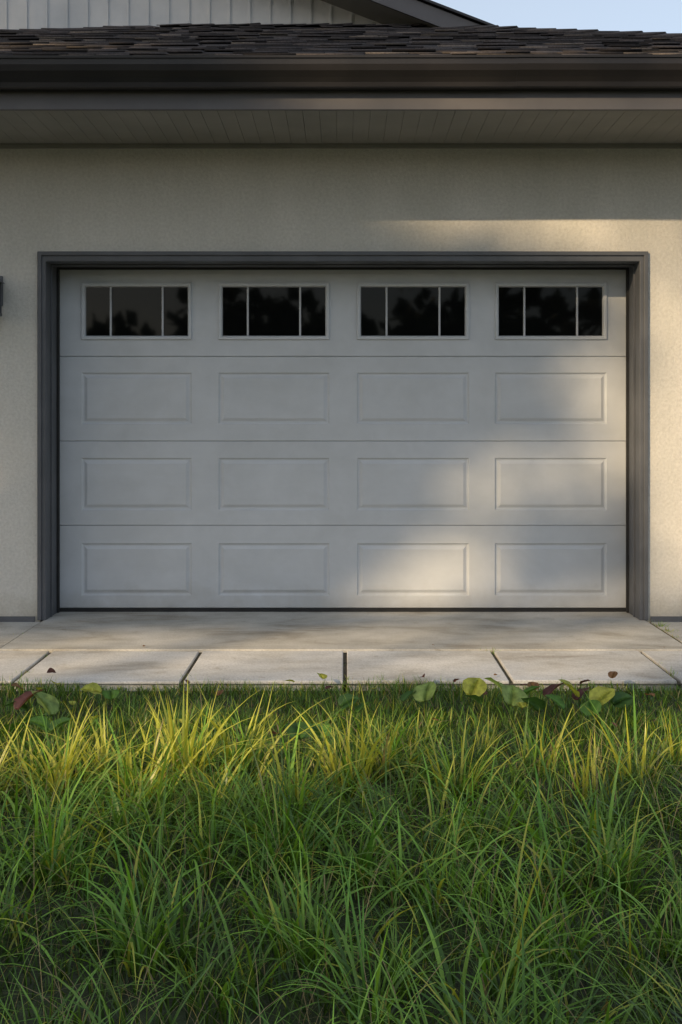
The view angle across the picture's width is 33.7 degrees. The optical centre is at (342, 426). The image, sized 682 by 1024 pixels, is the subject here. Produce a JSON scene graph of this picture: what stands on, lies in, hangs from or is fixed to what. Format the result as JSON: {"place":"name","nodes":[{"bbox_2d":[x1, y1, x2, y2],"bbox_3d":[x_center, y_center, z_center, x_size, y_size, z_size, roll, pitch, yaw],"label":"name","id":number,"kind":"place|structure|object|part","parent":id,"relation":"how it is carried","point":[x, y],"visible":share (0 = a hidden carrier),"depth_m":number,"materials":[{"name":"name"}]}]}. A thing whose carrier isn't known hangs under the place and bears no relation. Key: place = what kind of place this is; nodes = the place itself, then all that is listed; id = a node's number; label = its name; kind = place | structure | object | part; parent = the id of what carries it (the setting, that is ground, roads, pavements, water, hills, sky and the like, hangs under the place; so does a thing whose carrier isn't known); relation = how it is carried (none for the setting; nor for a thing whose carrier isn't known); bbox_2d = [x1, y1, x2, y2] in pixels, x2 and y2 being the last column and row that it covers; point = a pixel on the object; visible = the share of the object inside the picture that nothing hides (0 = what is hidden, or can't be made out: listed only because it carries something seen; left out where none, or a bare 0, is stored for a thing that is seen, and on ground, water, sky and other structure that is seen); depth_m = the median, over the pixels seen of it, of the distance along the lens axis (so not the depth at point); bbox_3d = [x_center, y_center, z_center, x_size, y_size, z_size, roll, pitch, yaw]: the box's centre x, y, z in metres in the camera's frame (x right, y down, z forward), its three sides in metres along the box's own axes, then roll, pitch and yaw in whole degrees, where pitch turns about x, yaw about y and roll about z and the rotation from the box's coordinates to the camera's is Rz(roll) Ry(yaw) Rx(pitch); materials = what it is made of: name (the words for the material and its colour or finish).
{"place":"outdoors","nodes":[
{"label":"outdoors","id":0,"kind":"place"},
{"bbox_2d":[0,621,681,1023],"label":"ground","id":1,"kind":"structure","parent":0,"point":[181,1018],"depth_m":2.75,"materials":[{"name":"green plant"}]},
{"bbox_2d":[4,689,58,734],"bbox_3d":[-1.202,1.107,4.292,0.221,0.187,0.237,0,0,0],"label":"broadleaf weed","id":2,"kind":"object","parent":1,"relation":"on","point":[49,703],"visible":0.88,"depth_m":4.32,"materials":[{"name":"green plant"}]},
{"bbox_2d":[26,715,76,751],"bbox_3d":[-1.039,1.118,4.013,0.161,0.164,0.096,0,0,21],"label":"broadleaf weed","id":3,"kind":"object","parent":1,"relation":"on","point":[36,719],"visible":0.91,"depth_m":4.03,"materials":[{"name":"green plant"}]},
{"bbox_2d":[80,682,119,713],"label":"broadleaf weed","id":4,"kind":"object","parent":1,"relation":"on","point":[96,687],"visible":0.94,"depth_m":4.66,"materials":[{"name":"green plant"}]},
{"bbox_2d":[285,722,331,771],"bbox_3d":[-0.126,1.109,3.871,0.173,0.182,0.104,0,0,-29],"label":"broadleaf weed","id":5,"kind":"object","parent":1,"relation":"on","point":[293,729],"visible":0.79,"depth_m":3.85,"materials":[{"name":"green plant"}]},
{"bbox_2d":[11,644,654,734],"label":"fallen leaves","id":6,"kind":"object","parent":1,"relation":"on","point":[612,674],"visible":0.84,"depth_m":4.77,"materials":[{"name":"brown plant"}]},
{"bbox_2d":[0,143,681,622],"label":"front wall","id":7,"kind":"structure","parent":1,"relation":"on","point":[340,199],"depth_m":6.70,"materials":[{"name":"paint"}]},
{"bbox_2d":[0,276,4,315],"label":"wall lantern","id":8,"kind":"object","parent":7,"relation":"attached to","point":[1,290],"depth_m":6.63,"materials":[{"name":"paint"}]},
{"bbox_2d":[0,616,681,622],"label":"weep screed","id":9,"kind":"object","parent":7,"relation":"attached to","point":[32,618],"visible":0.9,"depth_m":6.69,"materials":[{"name":"paint"}]},
{"bbox_2d":[37,251,647,619],"bbox_3d":[0.000,0.054,6.688,3.624,2.188,0.020,0,0,0],"label":"door casing","id":10,"kind":"object","parent":7,"relation":"attached to","point":[40,254],"depth_m":6.68,"materials":[{"name":"grey wood"}]},
{"bbox_2d":[42,256,643,619],"bbox_3d":[0.000,0.059,6.843,3.600,2.182,0.306,0,0,0],"label":"door frame","id":11,"kind":"object","parent":7,"relation":"attached to","point":[48,261],"visible":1,"depth_m":6.72,"materials":[{"name":"grey wood"}]},
{"bbox_2d":[60,270,625,355],"bbox_3d":[0.000,-0.713,7.009,3.550,0.551,0.042,0,0,0],"label":"garage door panel","id":12,"kind":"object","parent":11,"relation":"attached to","point":[343,312],"depth_m":7.00,"materials":[{"name":"paint"}]},
{"bbox_2d":[110,287,163,335],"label":"window muntins","id":13,"kind":"object","parent":12,"relation":"attached to","point":[111,311],"depth_m":7.00,"materials":[{"name":"paint"}]},
{"label":"window glass","id":14,"kind":"part","parent":12,"relation":"part of","materials":[{"name":"black glass"}]},
{"bbox_2d":[247,287,300,335],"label":"window muntins","id":15,"kind":"object","parent":12,"relation":"attached to","point":[248,311],"depth_m":7.00,"materials":[{"name":"paint"}]},
{"label":"window glass","id":16,"kind":"part","parent":12,"relation":"part of","materials":[{"name":"black glass"}]},
{"bbox_3d":[0.000,-0.713,7.009,3.550,0.551,0.042,0,0,0],"label":"window section","id":17,"kind":"part","parent":12,"relation":"part of","materials":[{"name":"paint"}]},
{"bbox_2d":[386,287,439,335],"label":"window muntins","id":18,"kind":"object","parent":12,"relation":"attached to","point":[387,311],"depth_m":7.00,"materials":[{"name":"paint"}]},
{"label":"window glass","id":19,"kind":"part","parent":12,"relation":"part of","materials":[{"name":"black glass"}]},
{"bbox_2d":[523,287,577,335],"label":"window muntins","id":20,"kind":"object","parent":12,"relation":"attached to","point":[524,311],"depth_m":7.00,"materials":[{"name":"paint"}]},
{"label":"window glass","id":21,"kind":"part","parent":12,"relation":"part of","materials":[{"name":"black glass"}]},
{"bbox_2d":[60,441,625,524],"bbox_3d":[0.000,0.352,7.006,3.550,0.521,0.012,0,0,0],"label":"panel section","id":22,"kind":"object","parent":11,"relation":"attached to","point":[342,482],"visible":1,"depth_m":7.00,"materials":[{"name":"paint"}]},
{"bbox_2d":[60,357,625,440],"bbox_3d":[0.000,-0.173,7.006,3.550,0.523,0.012,0,0,0],"label":"panel section","id":23,"kind":"object","parent":11,"relation":"attached to","point":[342,398],"visible":1,"depth_m":7.00,"materials":[{"name":"paint"}]},
{"bbox_2d":[60,526,625,607],"bbox_3d":[0.000,0.871,7.006,3.550,0.511,0.012,0,0,0],"label":"panel section","id":24,"kind":"object","parent":11,"relation":"attached to","point":[342,566],"visible":1,"depth_m":7.00,"materials":[{"name":"paint"}]},
{"bbox_2d":[51,264,634,616],"bbox_3d":[0.000,0.083,6.808,3.527,2.128,0.015,0,0,0],"label":"frame bead","id":25,"kind":"object","parent":11,"relation":"attached to","point":[52,265],"visible":1,"depth_m":6.80,"materials":[{"name":"paint"}]},
{"bbox_2d":[60,356,625,525],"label":"section tongues","id":26,"kind":"object","parent":11,"relation":"attached to","point":[342,356],"visible":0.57,"depth_m":7.01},
{"bbox_2d":[57,267,628,612],"bbox_3d":[0.000,0.083,6.958,3.527,2.128,0.027,0,0,0],"label":"door stop","id":27,"kind":"object","parent":11,"relation":"attached to","point":[342,268],"depth_m":6.95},
{"bbox_2d":[0,620,681,647],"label":"concrete strip","id":28,"kind":"object","parent":1,"relation":"on","point":[10,632],"visible":0.43,"depth_m":6.44,"materials":[{"name":"grey concrete"}]},
{"bbox_2d":[60,608,625,611],"bbox_3d":[0.000,1.139,7.014,3.530,0.020,0.040,0,0,0],"label":"bottom seal","id":29,"kind":"object","parent":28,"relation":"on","point":[342,609],"visible":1,"depth_m":6.99,"materials":[{"name":"rubber"}]},
{"bbox_2d":[0,612,681,652],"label":"concrete apron","id":30,"kind":"object","parent":1,"relation":"on","point":[201,632],"visible":0.65,"depth_m":6.29,"materials":[{"name":"grey concrete"}]},
{"bbox_2d":[338,693,369,723],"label":"broadleaf weed","id":31,"kind":"object","parent":1,"relation":"on","point":[348,697],"visible":0.93,"depth_m":4.46,"materials":[{"name":"green plant"}]},
{"bbox_2d":[400,681,435,718],"bbox_3d":[0.307,1.121,4.583,0.142,0.157,0.109,0,0,0],"label":"broadleaf weed","id":32,"kind":"object","parent":1,"relation":"on","point":[424,692],"visible":0.98,"depth_m":4.58,"materials":[{"name":"green plant"}]},
{"bbox_2d":[462,677,503,718],"bbox_3d":[0.578,1.112,4.594,0.191,0.176,0.166,0,0,0],"label":"broadleaf weed","id":33,"kind":"object","parent":1,"relation":"on","point":[474,688],"visible":0.89,"depth_m":4.61,"materials":[{"name":"green plant"}]},
{"bbox_2d":[502,685,545,723],"bbox_3d":[0.722,1.119,4.520,0.177,0.162,0.203,0,0,0],"label":"broadleaf weed","id":34,"kind":"object","parent":1,"relation":"on","point":[512,695],"visible":0.99,"depth_m":4.50,"materials":[{"name":"green plant"}]},
{"bbox_2d":[543,679,590,718],"bbox_3d":[0.894,1.111,4.573,0.268,0.177,0.163,0,0,-42],"label":"broadleaf weed","id":35,"kind":"object","parent":1,"relation":"on","point":[577,695],"visible":0.99,"depth_m":4.57,"materials":[{"name":"green plant"}]},
{"bbox_2d":[580,686,632,723],"bbox_3d":[1.050,1.122,4.493,0.266,0.156,0.117,0,0,-27],"label":"broadleaf weed","id":36,"kind":"object","parent":1,"relation":"on","point":[599,696],"visible":0.94,"depth_m":4.50,"materials":[{"name":"green plant"}]},
{"bbox_2d":[0,623,681,690],"bbox_3d":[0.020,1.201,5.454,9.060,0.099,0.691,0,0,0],"label":"concrete paver path","id":37,"kind":"structure","parent":0,"point":[128,669],"depth_m":5.39,"materials":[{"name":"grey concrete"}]},
{"bbox_2d":[0,111,681,143],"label":"soffit boards","id":38,"kind":"object","parent":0,"point":[341,127],"visible":1,"depth_m":6.33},
{"bbox_2d":[432,0,681,32],"label":"sky","id":39,"kind":"structure","parent":0,"point":[602,15],"materials":[{"name":"blue"}]},
{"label":"side walls","id":40,"kind":"object","parent":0,"visible":0},
{"bbox_3d":[-0.335,-1.701,9.350,9.170,0.018,6.800,0,0,0],"label":"soffit","id":41,"kind":"object","parent":40,"relation":"attached to","visible":0},
{"bbox_2d":[0,91,681,110],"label":"fascia","id":42,"kind":"structure","parent":41,"relation":"on","point":[340,100],"depth_m":5.92,"materials":[{"name":"paint"}]},
{"bbox_2d":[0,23,681,54],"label":"roof shingles","id":43,"kind":"object","parent":42,"relation":"on","point":[284,39],"visible":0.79,"depth_m":7.19,"materials":[{"name":"black asphalt"}]},
{"bbox_2d":[0,0,380,29],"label":"wall","id":44,"kind":"structure","parent":43,"relation":"on","point":[239,11],"depth_m":9.55,"materials":[{"name":"paint"}]},
{"bbox_2d":[5,0,372,28],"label":"battens","id":45,"kind":"object","parent":44,"relation":"attached to","point":[107,13],"visible":0.12,"depth_m":9.54,"materials":[{"name":"paint"}]},
{"bbox_2d":[321,0,435,27],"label":"soffit","id":46,"kind":"structure","parent":44,"relation":"on","point":[373,11],"depth_m":9.34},
{"bbox_2d":[369,0,481,26],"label":"rake fascia","id":47,"kind":"structure","parent":46,"relation":"attached to","point":[426,13],"depth_m":9.09,"materials":[{"name":"paint"}]},
{"bbox_2d":[417,0,493,25],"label":"shingles","id":48,"kind":"object","parent":46,"relation":"on","point":[456,12],"depth_m":9.07,"materials":[{"name":"metal"}]},
{"bbox_2d":[0,54,681,90],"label":"gutter","id":49,"kind":"object","parent":43,"relation":"attached to","point":[576,72],"visible":1,"depth_m":5.82,"materials":[{"name":"metal"}]},
{"bbox_2d":[0,144,681,148],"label":"frieze trim","id":50,"kind":"structure","parent":41,"relation":"attached to","point":[340,146],"depth_m":6.68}
]}

